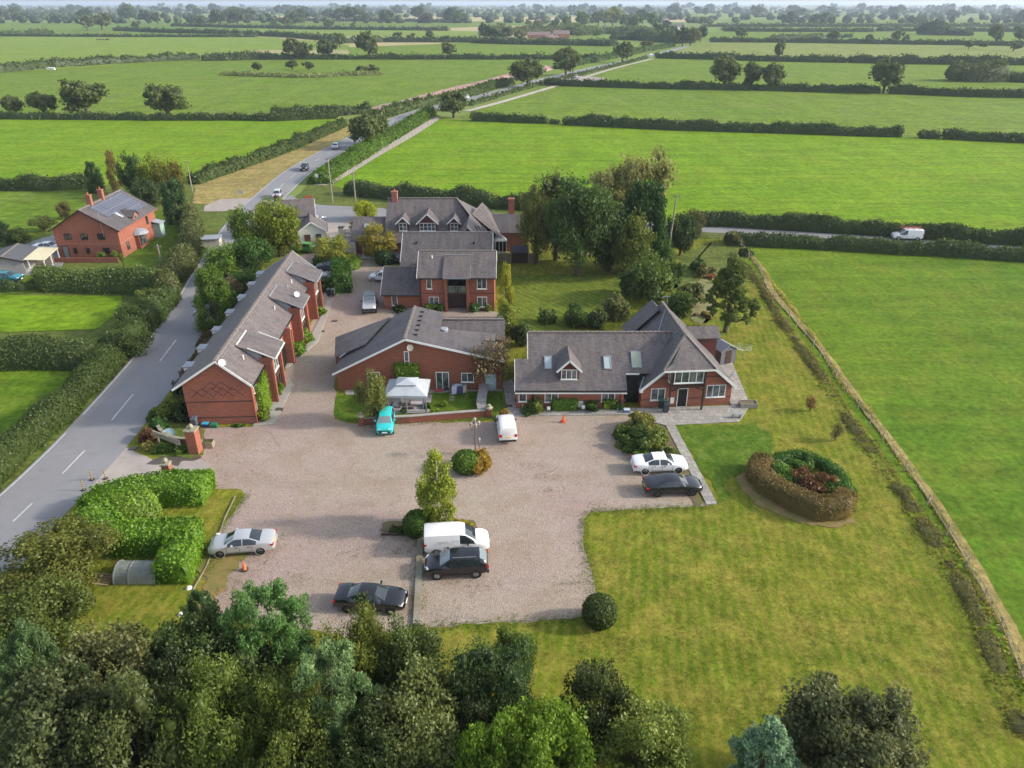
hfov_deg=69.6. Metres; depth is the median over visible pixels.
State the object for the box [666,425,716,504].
path
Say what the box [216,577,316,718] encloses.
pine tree
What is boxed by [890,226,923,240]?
parked van
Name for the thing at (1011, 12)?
distant tree
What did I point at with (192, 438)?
gate pillar
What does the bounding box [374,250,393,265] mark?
clipped ball
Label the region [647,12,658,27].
village tree
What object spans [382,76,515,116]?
hedge
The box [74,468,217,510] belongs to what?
laurel hedge
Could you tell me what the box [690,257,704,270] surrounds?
bramble
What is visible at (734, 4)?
distant tree
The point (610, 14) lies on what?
village tree
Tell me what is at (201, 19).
oak tree
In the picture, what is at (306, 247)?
parked car
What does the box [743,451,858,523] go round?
beech hedge
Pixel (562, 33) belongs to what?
distant barn
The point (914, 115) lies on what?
field
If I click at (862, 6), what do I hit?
distant tree
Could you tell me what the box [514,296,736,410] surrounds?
brick house
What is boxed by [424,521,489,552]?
parked van
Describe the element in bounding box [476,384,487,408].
path
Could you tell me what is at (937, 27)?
copse
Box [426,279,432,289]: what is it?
window
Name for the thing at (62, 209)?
bush
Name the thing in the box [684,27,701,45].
village tree
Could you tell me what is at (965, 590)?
scrub
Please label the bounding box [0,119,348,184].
field
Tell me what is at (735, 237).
bramble
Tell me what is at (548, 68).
earth bank
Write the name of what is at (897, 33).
oak tree
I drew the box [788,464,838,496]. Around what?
bedding plants
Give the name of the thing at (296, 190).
ground
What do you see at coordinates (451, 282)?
glazed door
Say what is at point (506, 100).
track
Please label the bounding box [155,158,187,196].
garden tree
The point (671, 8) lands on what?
distant tree
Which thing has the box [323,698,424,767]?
dark tree
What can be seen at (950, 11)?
distant tree
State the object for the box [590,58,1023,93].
field
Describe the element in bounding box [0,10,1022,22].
distant hedgerows
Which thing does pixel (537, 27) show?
thicket
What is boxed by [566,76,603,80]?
layby
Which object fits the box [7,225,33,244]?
bush
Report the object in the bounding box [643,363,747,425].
patio
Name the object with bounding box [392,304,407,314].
shrub
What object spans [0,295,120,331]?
field
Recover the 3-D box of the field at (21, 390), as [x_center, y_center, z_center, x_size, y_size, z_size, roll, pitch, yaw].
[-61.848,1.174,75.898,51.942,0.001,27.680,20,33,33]
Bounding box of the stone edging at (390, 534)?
[381,533,407,535]
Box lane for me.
[382,211,1019,247]
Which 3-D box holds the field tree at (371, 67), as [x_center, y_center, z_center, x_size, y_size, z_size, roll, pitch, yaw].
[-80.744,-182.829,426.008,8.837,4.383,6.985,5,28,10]
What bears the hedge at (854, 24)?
on the ground at (296, 190)
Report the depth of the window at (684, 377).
71.36 m
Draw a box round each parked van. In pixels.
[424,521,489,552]
[494,414,516,441]
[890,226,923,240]
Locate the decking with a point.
(417, 409)
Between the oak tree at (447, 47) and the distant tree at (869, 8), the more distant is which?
the distant tree at (869, 8)
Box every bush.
[0,219,13,246]
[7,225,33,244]
[26,215,57,231]
[54,200,70,219]
[95,251,106,257]
[104,329,155,356]
[109,250,123,258]
[113,303,155,331]
[131,287,165,304]
[509,322,532,346]
[537,306,556,323]
[563,300,591,328]
[589,307,608,329]
[601,292,630,320]
[616,269,634,295]
[627,248,674,304]
[659,261,687,287]
[660,289,694,319]
[676,282,705,304]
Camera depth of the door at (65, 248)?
116.24 m
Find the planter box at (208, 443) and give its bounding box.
[201,439,215,447]
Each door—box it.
[62,246,70,257]
[276,371,281,384]
[304,235,310,241]
[436,372,448,389]
[448,279,465,285]
[485,373,495,389]
[676,388,688,406]
[725,350,731,363]
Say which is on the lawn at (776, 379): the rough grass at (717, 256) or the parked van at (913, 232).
the rough grass at (717, 256)
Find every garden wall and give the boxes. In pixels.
[54,257,118,262]
[357,404,492,425]
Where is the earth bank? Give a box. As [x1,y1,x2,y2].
[371,65,553,109]
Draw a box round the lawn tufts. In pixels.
[577,447,1023,741]
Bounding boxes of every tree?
[0,8,11,16]
[0,94,24,111]
[0,511,125,610]
[0,569,96,665]
[0,607,48,678]
[0,616,90,740]
[0,654,109,767]
[7,3,20,8]
[8,5,21,12]
[10,12,27,21]
[22,90,59,112]
[40,658,115,765]
[47,617,167,715]
[49,13,62,21]
[57,76,109,112]
[65,665,199,767]
[74,4,82,9]
[74,8,93,16]
[74,15,96,30]
[84,161,106,192]
[92,12,111,29]
[93,7,102,13]
[104,148,120,191]
[115,151,140,191]
[116,7,135,18]
[121,2,135,21]
[128,176,160,206]
[128,641,208,745]
[130,20,140,26]
[134,151,167,197]
[137,9,154,23]
[137,595,231,700]
[142,82,191,113]
[149,5,159,10]
[149,11,163,24]
[152,643,280,767]
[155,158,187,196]
[157,3,164,7]
[158,7,171,12]
[159,176,187,225]
[180,589,218,632]
[185,3,199,12]
[191,265,236,333]
[192,7,202,13]
[193,15,206,23]
[198,622,291,730]
[201,240,246,279]
[208,3,221,9]
[208,9,225,23]
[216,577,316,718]
[220,275,243,304]
[224,268,255,293]
[225,204,265,245]
[227,655,334,767]
[228,8,245,24]
[230,236,275,275]
[230,288,241,306]
[241,7,255,22]
[242,695,337,767]
[249,195,301,256]
[251,62,262,70]
[264,13,278,22]
[273,5,283,14]
[278,222,302,254]
[281,4,289,10]
[281,16,293,25]
[282,37,307,55]
[285,59,297,69]
[287,11,306,22]
[288,5,297,11]
[296,40,312,55]
[297,9,310,23]
[301,6,313,12]
[302,60,314,70]
[306,590,395,709]
[308,234,356,260]
[314,38,337,54]
[322,8,331,15]
[323,18,333,29]
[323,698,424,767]
[328,7,344,21]
[332,32,346,46]
[342,6,367,23]
[347,112,384,143]
[351,368,389,422]
[352,200,378,216]
[354,30,378,54]
[355,66,366,70]
[355,220,399,258]
[355,650,470,767]
[358,4,367,12]
[361,106,390,134]
[366,64,379,70]
[366,609,446,695]
[378,9,395,21]
[390,6,401,14]
[392,32,401,36]
[410,5,424,18]
[414,445,457,522]
[420,690,491,767]
[424,12,432,22]
[425,29,432,36]
[436,90,467,117]
[441,42,456,53]
[442,6,464,19]
[442,627,540,732]
[454,709,523,767]
[460,332,515,381]
[478,21,492,36]
[486,28,502,36]
[490,691,595,767]
[491,621,538,687]
[497,261,514,316]
[499,26,511,36]
[499,297,517,339]
[507,57,546,84]
[513,29,526,36]
[515,176,555,264]
[517,3,526,7]
[526,166,581,260]
[533,4,543,10]
[543,170,618,276]
[549,19,559,25]
[549,657,637,767]
[552,46,581,74]
[560,16,570,23]
[567,5,576,12]
[574,10,591,24]
[575,30,581,35]
[577,4,585,9]
[582,202,635,271]
[588,5,596,11]
[590,688,695,767]
[591,9,603,24]
[592,29,601,35]
[602,6,622,25]
[611,207,656,271]
[613,41,635,61]
[619,13,634,25]
[620,26,628,31]
[621,176,668,271]
[623,6,630,13]
[627,13,643,25]
[629,6,638,12]
[633,9,649,23]
[639,41,655,45]
[643,4,653,12]
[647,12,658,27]
[650,236,676,263]
[653,23,665,30]
[662,20,672,27]
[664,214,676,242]
[666,5,676,12]
[668,211,700,255]
[672,4,681,12]
[674,207,706,236]
[675,25,691,46]
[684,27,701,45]
[685,2,694,7]
[694,6,701,14]
[697,25,707,41]
[699,16,711,23]
[702,7,708,15]
[704,4,714,9]
[704,252,760,332]
[709,53,742,82]
[723,4,730,10]
[731,2,737,7]
[731,6,742,13]
[735,27,747,36]
[743,58,763,89]
[750,4,762,13]
[759,669,932,767]
[761,61,786,84]
[774,39,785,55]
[778,10,795,22]
[787,5,799,10]
[794,8,807,15]
[808,13,822,22]
[814,12,830,22]
[817,5,829,10]
[826,30,841,38]
[827,6,836,12]
[827,15,835,23]
[856,2,866,9]
[866,5,873,11]
[868,57,906,92]
[874,5,882,10]
[887,6,899,15]
[891,29,905,39]
[898,6,905,11]
[911,15,918,23]
[925,4,935,9]
[933,5,944,9]
[946,9,960,15]
[947,3,955,9]
[950,11,960,17]
[964,7,975,13]
[964,39,974,48]
[977,41,989,46]
[988,23,1005,40]
[999,4,1010,8]
[1001,8,1012,14]
[1007,10,1016,16]
[1007,41,1023,50]
[1013,25,1023,40]
[1015,9,1023,23]
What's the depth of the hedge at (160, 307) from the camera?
91.12 m
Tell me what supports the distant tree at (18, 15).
on the field at (33, 26)
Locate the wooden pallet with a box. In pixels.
[87,573,112,585]
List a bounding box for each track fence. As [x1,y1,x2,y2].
[332,119,434,185]
[477,87,550,109]
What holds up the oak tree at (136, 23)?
on the ground at (296, 190)
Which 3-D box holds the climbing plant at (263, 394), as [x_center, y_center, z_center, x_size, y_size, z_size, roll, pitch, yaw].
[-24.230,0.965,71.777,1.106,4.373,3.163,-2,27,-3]
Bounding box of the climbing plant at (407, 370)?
[392,361,420,385]
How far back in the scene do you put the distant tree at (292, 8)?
2756.37 m
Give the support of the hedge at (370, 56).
on the field at (205, 86)
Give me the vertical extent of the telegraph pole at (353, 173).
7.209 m
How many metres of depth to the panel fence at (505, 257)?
114.05 m
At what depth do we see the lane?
129.65 m
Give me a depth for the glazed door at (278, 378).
76.04 m
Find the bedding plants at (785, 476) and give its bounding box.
[773,467,793,482]
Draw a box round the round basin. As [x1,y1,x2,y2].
[162,428,174,435]
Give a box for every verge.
[10,273,191,475]
[148,321,211,457]
[177,204,233,283]
[192,124,351,203]
[295,114,440,207]
[490,209,798,239]
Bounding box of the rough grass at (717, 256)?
[670,242,755,316]
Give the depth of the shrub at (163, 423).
69.19 m
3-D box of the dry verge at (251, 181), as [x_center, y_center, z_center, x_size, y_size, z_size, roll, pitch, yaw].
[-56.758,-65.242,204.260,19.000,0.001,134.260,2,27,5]
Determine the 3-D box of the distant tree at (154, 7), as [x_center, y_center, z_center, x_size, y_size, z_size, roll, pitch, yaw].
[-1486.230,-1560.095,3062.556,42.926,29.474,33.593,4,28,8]
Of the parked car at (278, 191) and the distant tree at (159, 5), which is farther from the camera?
the distant tree at (159, 5)
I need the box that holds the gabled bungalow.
[332,305,504,389]
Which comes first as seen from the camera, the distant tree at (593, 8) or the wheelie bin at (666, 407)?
the wheelie bin at (666, 407)
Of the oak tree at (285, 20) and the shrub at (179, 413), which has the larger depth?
the oak tree at (285, 20)
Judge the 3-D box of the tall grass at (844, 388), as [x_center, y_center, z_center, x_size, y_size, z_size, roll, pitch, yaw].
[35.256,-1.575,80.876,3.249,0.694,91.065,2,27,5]
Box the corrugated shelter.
[112,560,155,584]
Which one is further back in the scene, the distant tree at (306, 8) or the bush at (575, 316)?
the distant tree at (306, 8)
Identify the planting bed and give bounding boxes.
[179,324,216,438]
[380,520,477,532]
[615,419,702,505]
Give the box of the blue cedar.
[726,714,804,767]
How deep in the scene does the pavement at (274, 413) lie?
73.58 m
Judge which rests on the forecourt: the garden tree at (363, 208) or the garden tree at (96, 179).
the garden tree at (363, 208)
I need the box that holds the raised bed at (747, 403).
[738,400,757,407]
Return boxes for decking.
[387,394,431,412]
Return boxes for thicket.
[469,34,618,45]
[478,21,577,35]
[562,23,654,35]
[609,26,694,43]
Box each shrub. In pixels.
[137,426,156,443]
[140,440,153,451]
[145,410,153,421]
[148,417,169,431]
[150,399,178,419]
[151,442,167,454]
[165,439,187,456]
[170,401,189,422]
[171,375,183,395]
[257,406,270,421]
[277,383,284,394]
[293,340,306,355]
[302,327,314,343]
[318,306,326,315]
[320,276,332,291]
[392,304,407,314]
[400,407,406,412]
[422,402,430,408]
[424,303,436,309]
[431,407,439,412]
[432,303,443,311]
[440,400,447,406]
[452,518,473,525]
[468,301,480,311]
[472,447,491,475]
[481,304,492,311]
[499,408,508,414]
[520,405,532,416]
[527,395,544,414]
[584,400,598,411]
[611,423,632,439]
[614,403,623,410]
[616,434,640,453]
[625,422,644,439]
[628,410,655,427]
[630,449,648,459]
[633,421,668,452]
[656,445,679,454]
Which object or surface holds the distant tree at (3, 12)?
on the ground at (296, 190)
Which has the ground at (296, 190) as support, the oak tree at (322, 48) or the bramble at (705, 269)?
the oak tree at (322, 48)
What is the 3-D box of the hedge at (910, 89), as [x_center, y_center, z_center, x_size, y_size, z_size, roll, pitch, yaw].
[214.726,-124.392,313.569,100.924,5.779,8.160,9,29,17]
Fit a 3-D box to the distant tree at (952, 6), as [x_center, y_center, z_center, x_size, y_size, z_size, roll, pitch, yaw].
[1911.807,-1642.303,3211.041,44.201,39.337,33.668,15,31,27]
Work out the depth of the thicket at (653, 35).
783.24 m
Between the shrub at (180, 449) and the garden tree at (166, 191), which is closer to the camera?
the shrub at (180, 449)
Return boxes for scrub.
[178,326,212,374]
[746,263,1023,737]
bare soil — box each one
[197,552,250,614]
[736,472,854,527]
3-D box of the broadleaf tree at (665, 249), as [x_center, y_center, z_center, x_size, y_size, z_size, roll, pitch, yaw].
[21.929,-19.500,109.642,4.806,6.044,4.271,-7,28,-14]
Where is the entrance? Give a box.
[76,448,210,502]
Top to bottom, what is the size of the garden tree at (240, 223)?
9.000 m
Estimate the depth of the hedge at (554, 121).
246.40 m
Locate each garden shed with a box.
[511,245,528,262]
[715,339,738,364]
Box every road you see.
[0,46,689,572]
[284,195,386,222]
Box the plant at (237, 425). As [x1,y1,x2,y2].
[231,423,244,427]
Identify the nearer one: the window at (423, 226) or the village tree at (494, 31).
the window at (423, 226)
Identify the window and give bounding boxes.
[63,234,71,239]
[80,234,88,239]
[97,233,105,239]
[102,247,110,252]
[139,234,147,245]
[273,357,279,372]
[297,307,304,321]
[391,296,397,305]
[399,223,406,230]
[404,351,408,363]
[419,223,434,230]
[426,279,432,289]
[429,297,438,303]
[450,223,457,230]
[461,373,474,382]
[477,279,486,289]
[477,297,486,307]
[518,394,526,402]
[544,394,557,402]
[560,369,576,379]
[601,394,614,402]
[650,388,665,400]
[673,372,704,383]
[705,384,725,397]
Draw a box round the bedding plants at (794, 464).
[783,456,814,471]
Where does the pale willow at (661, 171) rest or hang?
on the verge at (505, 211)
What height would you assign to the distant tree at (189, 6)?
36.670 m
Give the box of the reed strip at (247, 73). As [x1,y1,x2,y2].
[219,68,382,77]
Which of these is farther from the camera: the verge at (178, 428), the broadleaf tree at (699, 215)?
the broadleaf tree at (699, 215)
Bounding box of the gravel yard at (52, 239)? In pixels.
[23,235,63,274]
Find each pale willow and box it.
[588,163,630,213]
[611,144,679,207]
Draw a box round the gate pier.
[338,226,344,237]
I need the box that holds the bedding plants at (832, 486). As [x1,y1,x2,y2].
[826,477,840,493]
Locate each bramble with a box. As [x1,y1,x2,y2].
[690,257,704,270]
[693,310,712,319]
[696,262,716,276]
[705,273,715,278]
[723,230,745,244]
[738,247,754,255]
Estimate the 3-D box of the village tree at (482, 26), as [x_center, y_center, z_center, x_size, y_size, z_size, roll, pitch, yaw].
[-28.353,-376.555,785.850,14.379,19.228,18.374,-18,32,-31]
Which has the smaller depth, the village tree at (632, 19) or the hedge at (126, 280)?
the hedge at (126, 280)
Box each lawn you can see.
[0,233,1023,767]
[0,275,37,294]
[122,211,182,284]
[333,391,488,421]
[487,391,504,418]
[497,273,629,331]
[675,422,774,503]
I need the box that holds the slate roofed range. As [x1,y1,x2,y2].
[400,231,493,265]
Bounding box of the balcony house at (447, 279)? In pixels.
[380,250,496,311]
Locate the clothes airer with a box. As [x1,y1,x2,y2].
[451,384,466,395]
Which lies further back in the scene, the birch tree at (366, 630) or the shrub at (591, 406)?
the shrub at (591, 406)
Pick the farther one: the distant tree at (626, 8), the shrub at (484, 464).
the distant tree at (626, 8)
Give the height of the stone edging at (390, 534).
0.150 m
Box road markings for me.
[0,47,686,521]
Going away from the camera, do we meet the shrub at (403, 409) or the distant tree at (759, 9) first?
the shrub at (403, 409)
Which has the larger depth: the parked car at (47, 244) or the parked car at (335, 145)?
the parked car at (335, 145)
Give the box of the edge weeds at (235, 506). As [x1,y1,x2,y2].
[215,490,714,636]
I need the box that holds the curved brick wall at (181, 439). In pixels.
[156,424,186,444]
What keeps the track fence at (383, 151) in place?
on the verge at (320, 194)
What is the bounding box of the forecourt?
[289,206,384,251]
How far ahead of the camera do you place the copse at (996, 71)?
376.23 m
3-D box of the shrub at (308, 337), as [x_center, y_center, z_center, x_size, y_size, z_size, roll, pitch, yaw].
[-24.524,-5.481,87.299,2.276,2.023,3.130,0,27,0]
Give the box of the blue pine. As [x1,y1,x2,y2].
[292,635,387,764]
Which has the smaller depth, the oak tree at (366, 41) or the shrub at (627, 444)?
the shrub at (627, 444)
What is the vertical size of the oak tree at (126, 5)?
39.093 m
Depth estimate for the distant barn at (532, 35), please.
842.97 m
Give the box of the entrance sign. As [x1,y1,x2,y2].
[152,430,180,447]
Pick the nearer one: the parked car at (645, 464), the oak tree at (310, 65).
the parked car at (645, 464)
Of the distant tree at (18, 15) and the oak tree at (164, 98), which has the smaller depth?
the oak tree at (164, 98)
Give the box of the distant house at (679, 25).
[673,22,684,30]
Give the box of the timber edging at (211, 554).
[193,496,235,589]
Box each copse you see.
[916,19,950,34]
[944,27,973,35]
[944,58,1010,82]
[1006,70,1023,82]
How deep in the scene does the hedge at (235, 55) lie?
521.23 m
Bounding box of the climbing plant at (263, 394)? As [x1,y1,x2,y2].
[254,370,272,410]
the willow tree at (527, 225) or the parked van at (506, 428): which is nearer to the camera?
the parked van at (506, 428)
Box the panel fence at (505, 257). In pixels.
[498,253,534,262]
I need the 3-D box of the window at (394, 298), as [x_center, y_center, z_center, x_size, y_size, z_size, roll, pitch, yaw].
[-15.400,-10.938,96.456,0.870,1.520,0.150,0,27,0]
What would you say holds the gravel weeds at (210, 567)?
on the gravel drive at (352, 485)
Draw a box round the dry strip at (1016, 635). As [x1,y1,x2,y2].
[749,255,1023,673]
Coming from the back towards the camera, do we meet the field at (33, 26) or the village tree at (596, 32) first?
the field at (33, 26)
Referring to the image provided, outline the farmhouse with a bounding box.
[47,187,165,257]
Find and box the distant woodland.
[1,5,1022,18]
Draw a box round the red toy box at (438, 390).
[434,389,443,392]
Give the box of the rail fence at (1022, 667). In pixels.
[740,241,1023,677]
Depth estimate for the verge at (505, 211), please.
129.73 m
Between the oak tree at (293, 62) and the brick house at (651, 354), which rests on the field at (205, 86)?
the oak tree at (293, 62)
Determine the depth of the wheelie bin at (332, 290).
101.07 m
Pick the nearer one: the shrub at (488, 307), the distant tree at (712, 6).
the shrub at (488, 307)
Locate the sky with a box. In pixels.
[0,0,1023,3]
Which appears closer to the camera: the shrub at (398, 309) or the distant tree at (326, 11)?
the shrub at (398, 309)
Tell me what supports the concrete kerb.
on the gravel drive at (352, 485)
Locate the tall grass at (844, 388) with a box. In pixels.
[749,256,1023,684]
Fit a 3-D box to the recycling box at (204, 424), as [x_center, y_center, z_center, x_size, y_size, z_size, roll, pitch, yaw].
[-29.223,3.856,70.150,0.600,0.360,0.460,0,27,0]
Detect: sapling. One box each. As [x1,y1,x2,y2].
[805,395,817,410]
[827,421,844,440]
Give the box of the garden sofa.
[409,398,422,405]
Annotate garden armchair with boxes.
[391,398,401,407]
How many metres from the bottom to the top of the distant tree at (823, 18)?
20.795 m
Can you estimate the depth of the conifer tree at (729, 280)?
87.00 m
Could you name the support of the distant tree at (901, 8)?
on the distant woodland
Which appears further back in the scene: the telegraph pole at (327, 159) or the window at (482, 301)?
the telegraph pole at (327, 159)
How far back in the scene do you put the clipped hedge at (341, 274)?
102.42 m
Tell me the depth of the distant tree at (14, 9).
1827.34 m
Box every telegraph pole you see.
[154,244,161,260]
[184,161,192,191]
[325,157,332,202]
[350,172,356,201]
[667,194,679,258]
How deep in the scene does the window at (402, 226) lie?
115.81 m
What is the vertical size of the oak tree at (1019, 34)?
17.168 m
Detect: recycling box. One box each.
[201,422,208,426]
[210,422,217,427]
[624,408,629,412]
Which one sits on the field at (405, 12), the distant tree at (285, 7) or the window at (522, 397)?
the distant tree at (285, 7)
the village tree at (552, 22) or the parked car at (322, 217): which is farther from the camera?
the village tree at (552, 22)
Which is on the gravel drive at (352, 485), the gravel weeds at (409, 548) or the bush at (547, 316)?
the gravel weeds at (409, 548)
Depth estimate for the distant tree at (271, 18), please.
1441.46 m
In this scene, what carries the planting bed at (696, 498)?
on the gravel drive at (352, 485)
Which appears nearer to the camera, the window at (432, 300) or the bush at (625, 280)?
the window at (432, 300)
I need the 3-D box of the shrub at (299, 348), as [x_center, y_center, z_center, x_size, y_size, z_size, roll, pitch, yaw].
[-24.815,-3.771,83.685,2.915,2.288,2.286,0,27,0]
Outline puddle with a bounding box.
[147,456,200,465]
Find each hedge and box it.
[0,28,53,33]
[0,31,258,36]
[0,51,200,72]
[0,110,337,120]
[0,170,104,191]
[0,277,36,292]
[0,330,99,371]
[0,340,129,488]
[29,263,159,295]
[73,499,206,559]
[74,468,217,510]
[97,282,181,358]
[107,474,163,522]
[112,25,344,39]
[150,202,204,293]
[150,525,206,583]
[170,22,450,30]
[186,117,347,184]
[201,50,283,60]
[250,15,461,22]
[269,101,371,115]
[279,51,426,59]
[306,123,408,183]
[312,252,358,265]
[329,256,353,293]
[331,34,508,43]
[342,179,527,210]
[349,255,362,270]
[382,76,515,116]
[394,105,436,130]
[425,51,598,59]
[467,55,648,105]
[469,111,548,123]
[543,77,751,89]
[548,118,560,123]
[550,396,578,411]
[552,42,675,68]
[562,111,904,137]
[602,397,618,409]
[654,50,847,62]
[697,209,1023,246]
[702,21,1023,26]
[709,34,1023,45]
[721,25,876,31]
[723,230,1023,261]
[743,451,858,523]
[750,81,881,93]
[769,32,853,38]
[771,447,857,493]
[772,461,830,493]
[847,53,1023,64]
[876,25,1023,31]
[886,82,1023,97]
[917,128,940,138]
[941,127,1023,142]
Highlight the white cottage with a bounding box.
[273,193,327,242]
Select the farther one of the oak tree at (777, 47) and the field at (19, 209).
the oak tree at (777, 47)
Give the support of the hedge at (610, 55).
on the ground at (296, 190)
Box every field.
[0,23,80,29]
[0,30,255,34]
[0,36,348,71]
[0,59,565,114]
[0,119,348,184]
[0,192,89,245]
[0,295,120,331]
[0,370,71,435]
[86,11,407,14]
[110,17,185,20]
[211,21,498,27]
[256,28,479,37]
[277,16,442,18]
[334,118,1023,231]
[346,43,640,55]
[460,86,1023,137]
[470,17,576,21]
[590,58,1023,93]
[658,15,765,17]
[670,20,699,22]
[675,42,1023,58]
[677,16,991,19]
[698,32,1023,41]
[717,27,1013,31]
[728,19,1022,23]
[738,246,1023,703]
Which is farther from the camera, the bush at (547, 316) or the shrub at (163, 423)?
the bush at (547, 316)
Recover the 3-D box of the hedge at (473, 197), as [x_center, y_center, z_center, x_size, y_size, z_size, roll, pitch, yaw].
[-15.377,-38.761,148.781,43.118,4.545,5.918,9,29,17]
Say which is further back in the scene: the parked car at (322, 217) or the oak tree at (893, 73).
the oak tree at (893, 73)
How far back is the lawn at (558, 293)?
102.36 m
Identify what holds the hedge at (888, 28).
on the ground at (296, 190)
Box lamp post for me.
[469,417,479,449]
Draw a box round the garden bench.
[732,413,741,417]
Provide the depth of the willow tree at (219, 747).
34.13 m
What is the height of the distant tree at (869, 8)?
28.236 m
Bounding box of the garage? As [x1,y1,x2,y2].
[0,243,59,273]
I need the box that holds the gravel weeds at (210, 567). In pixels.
[197,417,624,624]
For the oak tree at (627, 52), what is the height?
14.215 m
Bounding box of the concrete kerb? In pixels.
[413,536,422,624]
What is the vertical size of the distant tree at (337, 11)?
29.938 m
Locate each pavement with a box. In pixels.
[253,378,293,425]
[285,300,332,367]
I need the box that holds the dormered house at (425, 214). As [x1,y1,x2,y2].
[350,189,525,257]
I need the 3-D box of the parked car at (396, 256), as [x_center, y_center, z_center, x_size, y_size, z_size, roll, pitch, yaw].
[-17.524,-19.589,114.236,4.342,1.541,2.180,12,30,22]
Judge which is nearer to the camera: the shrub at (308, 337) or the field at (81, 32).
the shrub at (308, 337)
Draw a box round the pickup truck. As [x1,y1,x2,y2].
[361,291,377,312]
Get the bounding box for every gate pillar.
[159,458,171,470]
[182,424,202,454]
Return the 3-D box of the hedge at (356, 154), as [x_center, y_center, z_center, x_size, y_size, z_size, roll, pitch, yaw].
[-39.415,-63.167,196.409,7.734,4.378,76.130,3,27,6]
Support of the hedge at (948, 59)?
on the ground at (296, 190)
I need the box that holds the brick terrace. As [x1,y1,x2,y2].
[171,250,323,424]
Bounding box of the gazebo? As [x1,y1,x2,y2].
[385,377,430,411]
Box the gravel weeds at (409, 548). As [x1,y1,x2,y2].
[206,415,657,634]
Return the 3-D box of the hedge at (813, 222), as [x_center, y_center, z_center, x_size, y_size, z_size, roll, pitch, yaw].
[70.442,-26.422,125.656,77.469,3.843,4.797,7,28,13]
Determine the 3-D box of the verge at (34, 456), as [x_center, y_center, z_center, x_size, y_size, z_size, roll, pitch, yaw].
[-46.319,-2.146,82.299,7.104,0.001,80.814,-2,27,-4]
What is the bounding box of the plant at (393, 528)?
[388,524,402,534]
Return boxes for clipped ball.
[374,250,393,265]
[401,508,430,538]
[450,449,479,475]
[580,592,617,630]
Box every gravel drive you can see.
[200,246,708,637]
[263,358,335,446]
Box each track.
[204,198,250,210]
[314,117,441,184]
[465,59,651,110]
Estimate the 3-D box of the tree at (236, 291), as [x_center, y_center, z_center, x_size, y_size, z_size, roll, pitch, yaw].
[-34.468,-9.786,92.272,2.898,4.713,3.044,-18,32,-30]
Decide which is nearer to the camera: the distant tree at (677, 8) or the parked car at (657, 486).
the parked car at (657, 486)
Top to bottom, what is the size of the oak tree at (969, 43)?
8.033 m
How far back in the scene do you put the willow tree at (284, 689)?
34.57 m
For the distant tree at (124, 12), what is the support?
on the distant hedgerows
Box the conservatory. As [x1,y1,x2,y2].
[494,235,506,253]
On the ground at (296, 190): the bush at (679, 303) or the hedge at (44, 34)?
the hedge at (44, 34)
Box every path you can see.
[345,390,501,394]
[476,384,487,408]
[503,379,643,417]
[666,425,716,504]
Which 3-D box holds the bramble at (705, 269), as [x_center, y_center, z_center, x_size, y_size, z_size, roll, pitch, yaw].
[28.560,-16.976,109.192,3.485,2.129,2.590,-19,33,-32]
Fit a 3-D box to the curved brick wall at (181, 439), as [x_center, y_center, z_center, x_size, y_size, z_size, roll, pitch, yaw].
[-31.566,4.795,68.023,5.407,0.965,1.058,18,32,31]
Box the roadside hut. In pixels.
[200,234,221,247]
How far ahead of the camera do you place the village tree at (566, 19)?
1075.70 m
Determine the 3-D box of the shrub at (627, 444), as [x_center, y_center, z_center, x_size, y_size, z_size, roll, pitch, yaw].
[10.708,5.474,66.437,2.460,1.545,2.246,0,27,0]
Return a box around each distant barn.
[527,32,550,38]
[545,35,558,39]
[553,30,569,37]
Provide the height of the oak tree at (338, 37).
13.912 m
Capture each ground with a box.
[0,4,1023,271]
[688,275,714,323]
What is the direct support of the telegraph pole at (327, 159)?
on the verge at (320, 194)
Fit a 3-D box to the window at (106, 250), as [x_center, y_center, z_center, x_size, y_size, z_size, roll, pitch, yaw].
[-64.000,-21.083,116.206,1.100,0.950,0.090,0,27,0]
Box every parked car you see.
[0,270,23,281]
[32,241,56,251]
[207,528,277,558]
[272,188,282,198]
[291,242,316,252]
[300,162,308,170]
[315,259,330,270]
[316,214,326,220]
[320,271,331,279]
[332,142,338,148]
[332,580,407,614]
[368,269,382,281]
[374,406,395,434]
[391,251,400,262]
[424,545,488,579]
[630,451,688,474]
[642,471,702,497]
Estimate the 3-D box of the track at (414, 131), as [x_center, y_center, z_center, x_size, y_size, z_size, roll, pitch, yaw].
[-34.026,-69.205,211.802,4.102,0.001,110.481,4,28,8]
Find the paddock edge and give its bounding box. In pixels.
[0,186,194,492]
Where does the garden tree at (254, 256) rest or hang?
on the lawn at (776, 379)
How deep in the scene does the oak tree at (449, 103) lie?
255.43 m
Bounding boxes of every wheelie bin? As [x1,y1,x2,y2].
[190,416,198,425]
[326,288,330,295]
[330,288,335,295]
[658,397,664,408]
[663,401,668,412]

